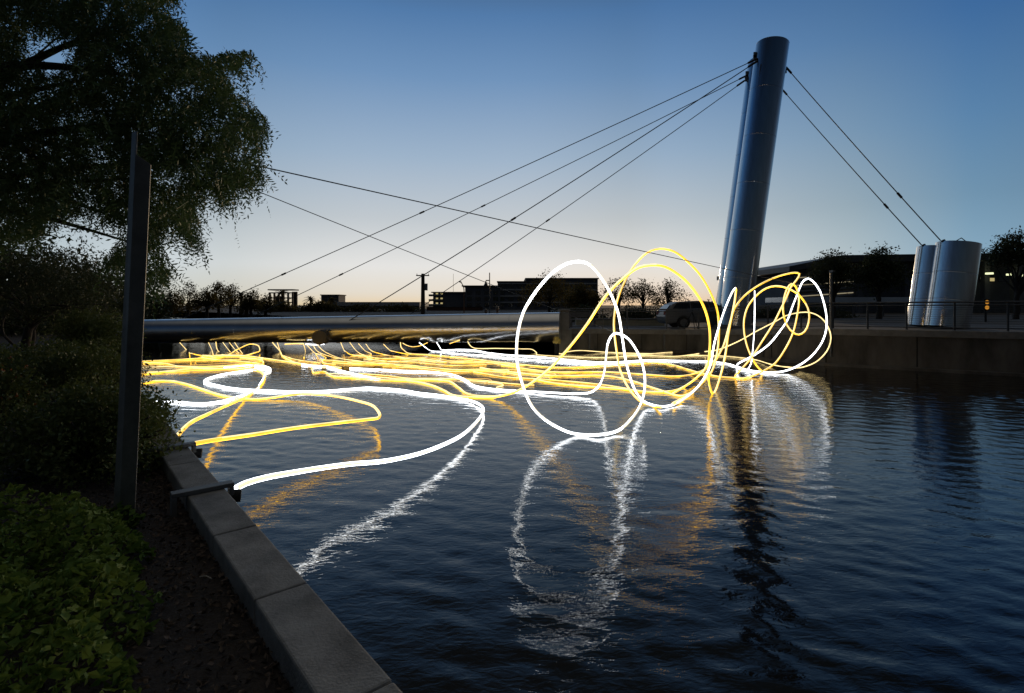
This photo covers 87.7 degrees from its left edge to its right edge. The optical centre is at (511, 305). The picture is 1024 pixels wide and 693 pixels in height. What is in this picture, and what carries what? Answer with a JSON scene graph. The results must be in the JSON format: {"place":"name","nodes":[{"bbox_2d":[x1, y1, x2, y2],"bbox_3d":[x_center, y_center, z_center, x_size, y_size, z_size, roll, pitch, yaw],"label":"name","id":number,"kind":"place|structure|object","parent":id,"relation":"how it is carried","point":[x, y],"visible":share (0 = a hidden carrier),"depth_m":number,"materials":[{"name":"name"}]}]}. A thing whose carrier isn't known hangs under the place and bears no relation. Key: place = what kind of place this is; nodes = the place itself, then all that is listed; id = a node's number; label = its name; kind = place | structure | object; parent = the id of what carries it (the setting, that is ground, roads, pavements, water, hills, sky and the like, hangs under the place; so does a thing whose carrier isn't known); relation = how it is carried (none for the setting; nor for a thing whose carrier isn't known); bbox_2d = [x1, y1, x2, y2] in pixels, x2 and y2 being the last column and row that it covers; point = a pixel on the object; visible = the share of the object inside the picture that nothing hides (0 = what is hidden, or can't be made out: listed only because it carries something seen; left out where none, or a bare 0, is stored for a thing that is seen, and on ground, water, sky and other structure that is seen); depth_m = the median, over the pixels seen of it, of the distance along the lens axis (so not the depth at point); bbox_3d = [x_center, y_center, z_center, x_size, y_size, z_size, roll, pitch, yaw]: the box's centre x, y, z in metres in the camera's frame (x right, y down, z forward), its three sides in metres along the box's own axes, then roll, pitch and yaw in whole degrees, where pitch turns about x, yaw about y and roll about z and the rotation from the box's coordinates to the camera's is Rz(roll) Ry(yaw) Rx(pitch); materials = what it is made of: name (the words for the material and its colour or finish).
{"place":"outdoors","nodes":[
{"label":"outdoors","id":0,"kind":"place"},
{"bbox_2d":[0,332,293,692],"bbox_3d":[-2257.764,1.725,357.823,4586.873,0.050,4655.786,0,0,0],"label":"mulch ground","id":1,"kind":"structure","parent":0,"point":[158,682],"depth_m":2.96,"materials":[{"name":"soil"}]},
{"bbox_2d":[0,349,55,437],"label":"shrub","id":2,"kind":"object","parent":1,"relation":"on","point":[14,383],"visible":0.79,"depth_m":6.93,"materials":[{"name":"green plant"}]},
{"bbox_2d":[0,339,62,370],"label":"shrub","id":3,"kind":"object","parent":1,"relation":"on","point":[5,350],"visible":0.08,"depth_m":11.52,"materials":[{"name":"green plant"}]},
{"bbox_2d":[0,233,69,336],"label":"tree","id":4,"kind":"object","parent":1,"relation":"on","point":[16,329],"visible":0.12,"depth_m":30.36,"materials":[{"name":"green plant"}]},
{"bbox_2d":[0,245,119,354],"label":"mesquite tree","id":5,"kind":"object","parent":1,"relation":"on","point":[59,287],"visible":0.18,"depth_m":17.72,"materials":[{"name":"green plant"}]},
{"bbox_2d":[0,237,147,333],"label":"tree","id":6,"kind":"object","parent":1,"relation":"on","point":[119,307],"visible":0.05,"depth_m":33.88,"materials":[{"name":"green plant"}]},
{"bbox_2d":[0,231,148,350],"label":"mesquite tree","id":7,"kind":"object","parent":1,"relation":"on","point":[32,311],"visible":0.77,"depth_m":15.23,"materials":[{"name":"green plant"}]},
{"bbox_2d":[0,331,158,413],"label":"shrub","id":8,"kind":"object","parent":1,"relation":"on","point":[64,363],"visible":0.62,"depth_m":8.05,"materials":[{"name":"green plant"}]},
{"bbox_2d":[0,482,164,692],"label":"ground cover","id":9,"kind":"object","parent":1,"relation":"on","point":[70,574],"visible":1,"depth_m":2.92,"materials":[{"name":"green plant"}]},
{"bbox_2d":[11,263,166,320],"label":"tree","id":10,"kind":"object","parent":1,"relation":"on","point":[147,315],"visible":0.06,"depth_m":40.22,"materials":[{"name":"green plant"}]},
{"bbox_2d":[38,333,145,361],"bbox_3d":[-10.630,1.251,13.521,2.189,1.112,1.712,0,0,0],"label":"shrub","id":11,"kind":"object","parent":1,"relation":"on","point":[112,344],"visible":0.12,"depth_m":13.32,"materials":[{"name":"green plant"}]},
{"bbox_2d":[40,302,146,351],"bbox_3d":[-11.293,0.856,14.493,2.733,1.899,1.943,0,0,0],"label":"shrub","id":12,"kind":"object","parent":1,"relation":"on","point":[78,326],"visible":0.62,"depth_m":14.07,"materials":[{"name":"green plant"}]},
{"bbox_2d":[0,371,195,494],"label":"shrub","id":13,"kind":"object","parent":1,"relation":"on","point":[87,443],"visible":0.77,"depth_m":5.24,"materials":[{"name":"green plant"}]},
{"bbox_2d":[71,347,155,395],"bbox_3d":[-7.131,1.262,9.403,1.463,1.087,1.434,0,0,0],"label":"shrub","id":14,"kind":"object","parent":1,"relation":"on","point":[145,373],"visible":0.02,"depth_m":9.37,"materials":[{"name":"green plant"}]},
{"bbox_2d":[114,131,150,521],"bbox_3d":[-3.071,0.207,4.250,0.356,3.186,0.160,0,0,0],"label":"sign post","id":15,"kind":"object","parent":1,"relation":"on","point":[132,347],"visible":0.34,"depth_m":4.26,"materials":[{"name":"metal"}]},
{"bbox_2d":[0,0,286,318],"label":"mesquite tree","id":16,"kind":"object","parent":1,"relation":"on","point":[46,192],"visible":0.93,"depth_m":6.47,"materials":[{"name":"green plant"}]},
{"bbox_2d":[111,287,181,318],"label":"tree","id":17,"kind":"object","parent":1,"relation":"on","point":[161,315],"visible":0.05,"depth_m":52.47,"materials":[{"name":"green plant"}]},
{"bbox_2d":[140,379,190,451],"bbox_3d":[-4.612,1.343,6.617,1.022,0.925,1.291,0,0,0],"label":"shrub","id":18,"kind":"object","parent":1,"relation":"on","point":[162,407],"visible":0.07,"depth_m":6.71,"materials":[{"name":"green plant"}]},
{"bbox_2d":[268,289,298,306],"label":"framed building","id":19,"kind":"structure","parent":0,"point":[294,301],"depth_m":240.21,"materials":[{"name":"grey concrete"}]},
{"bbox_2d":[0,0,1023,304],"label":"sky","id":20,"kind":"structure","parent":0,"point":[434,102],"materials":[{"name":"blue"}]},
{"bbox_2d":[115,310,1023,692],"bbox_3d":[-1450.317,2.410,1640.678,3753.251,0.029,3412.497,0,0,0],"label":"water","id":21,"kind":"structure","parent":0,"point":[825,530],"depth_m":6.13,"materials":[{"name":"blue liquid"}]},
{"bbox_2d":[143,355,262,366],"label":"light tube","id":22,"kind":"object","parent":21,"relation":"on","point":[210,366],"visible":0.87,"depth_m":21.90,"materials":[{"name":"yellow plastic"}]},
{"bbox_2d":[143,368,265,435],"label":"light tube","id":23,"kind":"object","parent":21,"relation":"on","point":[188,424],"visible":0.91,"depth_m":13.12,"materials":[{"name":"yellow plastic"}]},
{"bbox_2d":[167,372,265,404],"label":"light tube","id":24,"kind":"object","parent":21,"relation":"on","point":[199,403],"visible":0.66,"depth_m":13.15,"materials":[{"name":"white plastic"}]},
{"bbox_2d":[202,342,265,365],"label":"light tube","id":25,"kind":"object","parent":21,"relation":"on","point":[235,355],"visible":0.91,"depth_m":24.57,"materials":[{"name":"yellow plastic"}]},
{"bbox_2d":[142,355,341,367],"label":"light tube","id":26,"kind":"object","parent":21,"relation":"on","point":[247,355],"visible":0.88,"depth_m":23.04,"materials":[{"name":"yellow plastic"}]},
{"bbox_2d":[117,369,402,692],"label":"canal wall","id":27,"kind":"structure","parent":21,"relation":"in","point":[312,643],"depth_m":2.92,"materials":[{"name":"concrete"}]},
{"bbox_2d":[145,441,202,466],"bbox_3d":[-3.763,1.710,5.956,0.547,0.300,0.124,0,0,-37],"label":"tube bracket","id":28,"kind":"object","parent":27,"relation":"attached to","point":[197,452],"visible":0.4,"depth_m":6.01,"materials":[{"name":"metal"}]},
{"bbox_2d":[170,480,241,517],"bbox_3d":[-2.625,1.710,4.601,0.547,0.300,0.124,0,0,-37],"label":"tube bracket","id":29,"kind":"object","parent":27,"relation":"attached to","point":[235,494],"visible":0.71,"depth_m":4.55,"materials":[{"name":"metal"}]},
{"bbox_2d":[143,380,380,444],"bbox_3d":[-6.768,2.042,12.433,4.296,0.738,12.458,0,0,-45],"label":"light tube","id":30,"kind":"object","parent":21,"relation":"on","point":[210,440],"visible":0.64,"depth_m":9.40,"materials":[{"name":"yellow plastic"}]},
{"bbox_2d":[203,368,484,488],"bbox_3d":[-4.404,2.026,13.400,5.620,0.767,16.619,0,0,-31],"label":"light tube","id":31,"kind":"object","parent":21,"relation":"on","point":[242,484],"visible":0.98,"depth_m":7.73,"materials":[{"name":"white plastic"}]},
{"bbox_2d":[320,359,486,365],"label":"light tube","id":32,"kind":"object","parent":21,"relation":"on","point":[408,361],"visible":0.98,"depth_m":22.10,"materials":[{"name":"yellow"}]},
{"bbox_2d":[326,373,503,387],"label":"light tube","id":33,"kind":"object","parent":21,"relation":"on","point":[422,378],"visible":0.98,"depth_m":17.32,"materials":[{"name":"yellow"}]},
{"bbox_2d":[375,370,491,382],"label":"light tube","id":34,"kind":"object","parent":21,"relation":"on","point":[436,374],"visible":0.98,"depth_m":18.24,"materials":[{"name":"yellow"}]},
{"bbox_2d":[358,373,533,385],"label":"light tube","id":35,"kind":"object","parent":21,"relation":"on","point":[445,379],"visible":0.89,"depth_m":17.14,"materials":[{"name":"yellow"}]},
{"bbox_2d":[405,379,495,395],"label":"light tube","id":36,"kind":"object","parent":21,"relation":"on","point":[452,383],"visible":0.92,"depth_m":16.20,"materials":[{"name":"yellow"}]},
{"bbox_2d":[392,367,517,378],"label":"light tube","id":37,"kind":"object","parent":21,"relation":"on","point":[455,371],"visible":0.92,"depth_m":19.20,"materials":[{"name":"yellow"}]},
{"bbox_2d":[419,342,624,364],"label":"light tube","id":38,"kind":"object","parent":21,"relation":"on","point":[523,359],"visible":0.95,"depth_m":23.45,"materials":[{"name":"yellow plastic"}]},
{"bbox_2d":[333,264,736,398],"bbox_3d":[-0.240,0.781,14.217,12.599,3.336,4.666,0,0,12],"label":"light tube","id":39,"kind":"object","parent":21,"relation":"on","point":[597,308],"visible":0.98,"depth_m":13.20,"materials":[{"name":"yellow"}]},
{"bbox_2d":[350,260,735,435],"bbox_3d":[-1.443,0.810,14.105,13.471,3.192,7.891,0,0,24],"label":"light tube","id":40,"kind":"object","parent":21,"relation":"on","point":[524,390],"visible":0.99,"depth_m":10.93,"materials":[{"name":"white plastic"}]},
{"bbox_2d":[243,185,612,331],"bbox_3d":[-0.592,-0.490,10.150,0.012,2.322,8.868,0,0,45],"label":"support wire","id":41,"kind":"object","parent":40,"relation":"attached to","point":[413,253],"visible":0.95,"depth_m":8.93,"materials":[{"name":"metal"}]},
{"bbox_2d":[473,371,627,388],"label":"light tube","id":42,"kind":"object","parent":21,"relation":"on","point":[552,380],"visible":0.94,"depth_m":16.87,"materials":[{"name":"yellow"}]},
{"bbox_2d":[558,309,571,352],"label":"bridge pier","id":43,"kind":"structure","parent":21,"relation":"in","point":[566,336],"depth_m":26.80,"materials":[{"name":"concrete"}]},
{"bbox_2d":[400,342,740,378],"bbox_3d":[1.151,2.153,22.755,16.311,0.528,3.571,0,0,29],"label":"light tube","id":44,"kind":"object","parent":21,"relation":"on","point":[576,366],"visible":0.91,"depth_m":21.26,"materials":[{"name":"yellow"}]},
{"bbox_2d":[467,341,698,357],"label":"light tube","id":45,"kind":"object","parent":21,"relation":"on","point":[581,357],"visible":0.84,"depth_m":25.17,"materials":[{"name":"yellow"}]},
{"bbox_2d":[480,367,687,396],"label":"light tube","id":46,"kind":"object","parent":21,"relation":"on","point":[592,375],"visible":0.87,"depth_m":17.97,"materials":[{"name":"yellow"}]},
{"bbox_2d":[437,291,754,370],"bbox_3d":[3.085,0.959,24.186,15.695,2.901,3.918,0,0,37],"label":"light tube","id":47,"kind":"object","parent":21,"relation":"on","point":[634,360],"visible":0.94,"depth_m":22.83,"materials":[{"name":"white"}]},
{"bbox_2d":[501,349,720,376],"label":"light tube","id":48,"kind":"object","parent":21,"relation":"on","point":[606,372],"visible":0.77,"depth_m":18.95,"materials":[{"name":"yellow"}]},
{"bbox_2d":[533,351,711,392],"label":"light tube","id":49,"kind":"object","parent":21,"relation":"on","point":[699,375],"visible":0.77,"depth_m":15.37,"materials":[{"name":"yellow"}]},
{"bbox_2d":[613,248,719,407],"bbox_3d":[3.966,0.451,14.067,1.752,3.987,3.694,0,0,40],"label":"light tube","id":50,"kind":"object","parent":21,"relation":"on","point":[614,314],"visible":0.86,"depth_m":14.13,"materials":[{"name":"plastic"}]},
{"bbox_2d":[626,312,831,367],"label":"light tube","id":51,"kind":"object","parent":21,"relation":"on","point":[756,331],"visible":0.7,"depth_m":19.84,"materials":[{"name":"yellow plastic"}]},
{"bbox_2d":[672,272,809,393],"bbox_3d":[6.841,0.641,16.878,6.848,3.532,1.504,0,0,-33],"label":"light tube","id":52,"kind":"object","parent":21,"relation":"on","point":[766,334],"visible":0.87,"depth_m":18.08,"materials":[{"name":"yellow plastic"}]},
{"bbox_2d":[736,278,827,372],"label":"light tube","id":53,"kind":"object","parent":21,"relation":"on","point":[816,350],"visible":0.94,"depth_m":18.55,"materials":[{"name":"white"}]},
{"bbox_2d":[178,305,1023,324],"bbox_3d":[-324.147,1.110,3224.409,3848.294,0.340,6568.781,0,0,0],"label":"ground","id":54,"kind":"structure","parent":0,"point":[976,318],"depth_m":60.16,"materials":[{"name":"grey concrete"}]},
{"bbox_2d":[164,285,190,316],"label":"tree","id":55,"kind":"object","parent":54,"relation":"on","point":[175,302],"visible":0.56,"depth_m":61.91,"materials":[{"name":"green plant"}]},
{"bbox_2d":[173,281,204,316],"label":"tree","id":56,"kind":"object","parent":54,"relation":"on","point":[190,294],"visible":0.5,"depth_m":65.85,"materials":[{"name":"green plant"}]},
{"bbox_2d":[189,285,222,317],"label":"tree","id":57,"kind":"object","parent":54,"relation":"on","point":[207,299],"visible":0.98,"depth_m":57.77,"materials":[{"name":"green plant"}]},
{"bbox_2d":[209,280,239,317],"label":"tree","id":58,"kind":"object","parent":54,"relation":"on","point":[218,286],"visible":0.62,"depth_m":61.89,"materials":[{"name":"green plant"}]},
{"bbox_2d":[212,283,243,316],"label":"tree","id":59,"kind":"object","parent":54,"relation":"on","point":[232,303],"visible":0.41,"depth_m":65.87,"materials":[{"name":"green plant"}]},
{"bbox_2d":[233,288,265,317],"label":"tree","id":60,"kind":"object","parent":54,"relation":"on","point":[251,303],"visible":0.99,"depth_m":57.77,"materials":[{"name":"green plant"}]},
{"bbox_2d":[255,293,279,316],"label":"tree","id":61,"kind":"object","parent":54,"relation":"on","point":[267,305],"visible":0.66,"depth_m":61.84,"materials":[{"name":"green plant"}]},
{"bbox_2d":[268,299,300,316],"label":"hedge","id":62,"kind":"object","parent":54,"relation":"on","point":[286,308],"visible":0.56,"depth_m":99.62,"materials":[{"name":"green plant"}]},
{"bbox_2d":[297,300,342,311],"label":"hedge","id":63,"kind":"object","parent":54,"relation":"on","point":[321,306],"visible":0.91,"depth_m":99.25,"materials":[{"name":"green plant"}]},
{"bbox_2d":[320,294,345,307],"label":"flat block","id":64,"kind":"structure","parent":54,"relation":"on","point":[325,297],"depth_m":200.00,"materials":[{"name":"grey concrete"}]},
{"bbox_2d":[110,312,560,344],"bbox_3d":[-14.373,1.249,32.261,34.853,1.798,8.533,0,0,8],"label":"footbridge","id":65,"kind":"object","parent":54,"relation":"on","point":[483,328],"visible":0.94,"depth_m":27.42,"materials":[{"name":"metal"}]},
{"bbox_2d":[350,60,757,319],"bbox_3d":[1.781,-5.657,27.325,21.292,13.457,0.115,0,0,2],"label":"stay cable","id":66,"kind":"object","parent":65,"relation":"attached to","point":[750,65],"visible":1,"depth_m":27.29,"materials":[{"name":"metal"}]},
{"bbox_2d":[333,302,382,311],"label":"hedge","id":67,"kind":"object","parent":54,"relation":"on","point":[358,308],"visible":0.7,"depth_m":99.30,"materials":[{"name":"green plant"}]},
{"bbox_2d":[337,302,428,308],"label":"building","id":68,"kind":"structure","parent":54,"relation":"on","point":[416,304],"depth_m":179.80,"materials":[{"name":"grey concrete"}]},
{"bbox_2d":[378,302,420,311],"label":"hedge","id":69,"kind":"object","parent":54,"relation":"on","point":[403,307],"visible":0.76,"depth_m":99.25,"materials":[{"name":"green plant"}]},
{"bbox_2d":[416,273,428,314],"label":"utility pole","id":70,"kind":"object","parent":54,"relation":"on","point":[424,286],"visible":0.91,"depth_m":69.77,"materials":[{"name":"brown wood"}]},
{"bbox_2d":[427,307,482,310],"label":"garden wall","id":71,"kind":"structure","parent":54,"relation":"on","point":[454,308],"depth_m":120.00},
{"bbox_2d":[429,278,598,309],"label":"stepped building","id":72,"kind":"structure","parent":54,"relation":"on","point":[477,296],"depth_m":149.00,"materials":[{"name":"concrete"}]},
{"bbox_2d":[516,269,574,311],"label":"tree","id":73,"kind":"object","parent":54,"relation":"on","point":[559,291],"visible":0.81,"depth_m":61.73,"materials":[{"name":"green plant"}]},
{"bbox_2d":[548,302,612,321],"bbox_3d":[4.938,0.714,39.958,4.648,2.384,3.538,0,0,-34],"label":"hedge","id":74,"kind":"object","parent":54,"relation":"on","point":[597,314],"visible":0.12,"depth_m":39.80,"materials":[{"name":"green plant"}]},
{"bbox_2d":[556,278,605,309],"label":"tree","id":75,"kind":"object","parent":54,"relation":"on","point":[580,296],"visible":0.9,"depth_m":51.61,"materials":[{"name":"green plant"}]},
{"bbox_2d":[596,275,643,315],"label":"tree","id":76,"kind":"object","parent":54,"relation":"on","point":[630,296],"visible":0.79,"depth_m":53.81,"materials":[{"name":"green plant"}]},
{"bbox_2d":[607,300,658,317],"bbox_3d":[9.604,0.767,40.007,5.147,2.275,3.058,0,0,0],"label":"hedge","id":77,"kind":"object","parent":54,"relation":"on","point":[622,314],"visible":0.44,"depth_m":39.60,"materials":[{"name":"green plant"}]},
{"bbox_2d":[623,278,659,307],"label":"tree","id":78,"kind":"object","parent":54,"relation":"on","point":[641,287],"visible":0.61,"depth_m":56.77,"materials":[{"name":"green plant"}]},
{"bbox_2d":[641,277,692,307],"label":"tree","id":79,"kind":"object","parent":54,"relation":"on","point":[668,293],"visible":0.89,"depth_m":53.87,"materials":[{"name":"green plant"}]},
{"bbox_2d":[752,302,799,318],"bbox_3d":[18.810,0.860,39.970,5.236,2.237,3.426,0,0,0],"label":"hedge","id":80,"kind":"object","parent":54,"relation":"on","point":[761,313],"visible":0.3,"depth_m":39.59,"materials":[{"name":"green plant"}]},
{"bbox_2d":[554,328,1023,376],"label":"canal wall","id":81,"kind":"structure","parent":54,"relation":"on","point":[999,353],"depth_m":20.79,"materials":[{"name":"concrete"}]},
{"bbox_2d":[554,301,1023,330],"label":"guard rail","id":82,"kind":"object","parent":81,"relation":"on","point":[954,316],"visible":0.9,"depth_m":21.25,"materials":[{"name":"metal"}]},
{"bbox_2d":[829,270,834,356],"bbox_3d":[12.710,0.339,21.170,0.100,3.442,0.250,0,0,0],"label":"light pole","id":83,"kind":"object","parent":81,"relation":"attached to","point":[830,271],"visible":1,"depth_m":21.20,"materials":[{"name":"metal"}]},
{"bbox_2d":[213,155,828,290],"bbox_3d":[4.151,-1.262,13.800,21.162,1.429,0.018,0,0,-40],"label":"support wire","id":84,"kind":"object","parent":83,"relation":"attached to","point":[500,219],"visible":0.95,"depth_m":9.84,"materials":[{"name":"metal"}]},
{"bbox_2d":[786,299,859,317],"bbox_3d":[23.227,0.747,39.785,5.549,2.362,3.340,0,0,0],"label":"hedge","id":85,"kind":"object","parent":54,"relation":"on","point":[820,311],"visible":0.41,"depth_m":39.52,"materials":[{"name":"green plant"}]},
{"bbox_2d":[804,247,859,317],"bbox_3d":[22.658,-1.374,38.098,3.897,5.626,2.735,0,0,0],"label":"tree","id":86,"kind":"object","parent":54,"relation":"on","point":[839,268],"visible":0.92,"depth_m":37.78,"materials":[{"name":"green plant"}]},
{"bbox_2d":[765,297,908,315],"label":"canopy","id":87,"kind":"object","parent":54,"relation":"on","point":[837,299],"visible":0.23,"depth_m":44.00,"materials":[{"name":"metal"}]},
{"bbox_2d":[717,253,1023,312],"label":"pavilion","id":88,"kind":"structure","parent":54,"relation":"on","point":[991,285],"depth_m":66.00,"materials":[{"name":"metal"}]},
{"bbox_2d":[842,241,912,318],"bbox_3d":[24.809,-1.469,35.941,4.760,5.842,3.002,0,0,-15],"label":"tree","id":89,"kind":"object","parent":54,"relation":"on","point":[885,270],"visible":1,"depth_m":35.74,"materials":[{"name":"green plant"}]},
{"bbox_2d":[979,226,1023,318],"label":"tree","id":90,"kind":"object","parent":54,"relation":"on","point":[1012,247],"visible":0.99,"depth_m":35.84,"materials":[{"name":"green plant"}]},
{"bbox_2d":[570,322,1023,331],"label":"plaza paving","id":91,"kind":"structure","parent":0,"point":[838,324],"depth_m":25.00,"materials":[{"name":"grey concrete"}]},
{"bbox_2d":[570,313,596,325],"bbox_3d":[3.937,0.805,29.617,1.500,0.850,0.475,0,0,0],"label":"bench","id":92,"kind":"object","parent":91,"relation":"on","point":[583,315],"visible":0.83,"depth_m":29.82,"materials":[{"name":"paint"}]},
{"bbox_2d":[575,318,664,325],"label":"wall","id":93,"kind":"structure","parent":91,"relation":"on","point":[633,321],"depth_m":33.00,"materials":[{"name":"beige paint"}]},
{"bbox_2d":[656,301,753,328],"bbox_3d":[10.629,0.510,29.559,4.805,1.500,1.918,0,0,0],"label":"parked car","id":94,"kind":"object","parent":91,"relation":"on","point":[680,315],"visible":0.39,"depth_m":28.78,"materials":[{"name":"black metal"}]},
{"bbox_2d":[716,58,752,323],"bbox_3d":[13.418,-6.503,31.000,3.859,15.476,2.070,0,0,0],"label":"pylon","id":95,"kind":"object","parent":91,"relation":"on","point":[748,72],"visible":0.25,"depth_m":30.82,"materials":[{"name":"metal"}]},
{"bbox_2d":[250,75,747,317],"bbox_3d":[-1.744,-6.183,32.499,31.017,14.447,0.106,0,0,6],"label":"stay cable","id":96,"kind":"object","parent":95,"relation":"attached to","point":[506,194],"visible":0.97,"depth_m":32.34,"materials":[{"name":"metal"}]},
{"bbox_2d":[410,80,744,314],"bbox_3d":[3.230,-6.044,32.499,20.846,14.097,0.106,0,0,8],"label":"stay cable","id":97,"kind":"object","parent":95,"relation":"attached to","point":[740,83],"visible":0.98,"depth_m":32.29,"materials":[{"name":"metal"}]},
{"bbox_2d":[714,36,789,327],"bbox_3d":[12.309,-6.181,27.500,3.807,14.807,2.070,0,0,0],"label":"pylon","id":98,"kind":"object","parent":91,"relation":"on","point":[769,70],"visible":0.94,"depth_m":26.83,"materials":[{"name":"metal"}]},
{"bbox_2d":[181,58,757,318],"bbox_3d":[-3.340,-5.888,29.049,32.028,13.542,0.106,0,0,6],"label":"stay cable","id":99,"kind":"object","parent":98,"relation":"attached to","point":[753,60],"visible":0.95,"depth_m":28.83,"materials":[{"name":"metal"}]},
{"bbox_2d":[786,66,940,240],"bbox_3d":[15.728,-7.465,24.560,0.106,9.747,6.898,0,0,-27],"label":"stay cable","id":100,"kind":"object","parent":98,"relation":"attached to","point":[897,193],"visible":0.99,"depth_m":24.01,"materials":[{"name":"metal"}]},
{"bbox_2d":[908,244,946,326],"bbox_3d":[17.820,-0.788,22.600,1.930,3.614,1.470,0,0,0],"label":"anchor drum","id":101,"kind":"object","parent":91,"relation":"on","point":[922,269],"visible":0.48,"depth_m":22.37,"materials":[{"name":"metal"}]},
{"bbox_2d":[783,89,921,244],"bbox_3d":[16.511,-7.525,26.761,0.106,10.002,8.691,0,0,-10],"label":"stay cable","id":102,"kind":"object","parent":101,"relation":"attached to","point":[884,204],"visible":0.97,"depth_m":25.71,"materials":[{"name":"metal"}]},
{"bbox_2d":[923,238,981,326],"bbox_3d":[17.831,-0.863,21.600,1.951,3.753,1.470,0,0,0],"label":"anchor drum","id":103,"kind":"object","parent":91,"relation":"on","point":[955,270],"visible":0.79,"depth_m":21.04,"materials":[{"name":"metal"}]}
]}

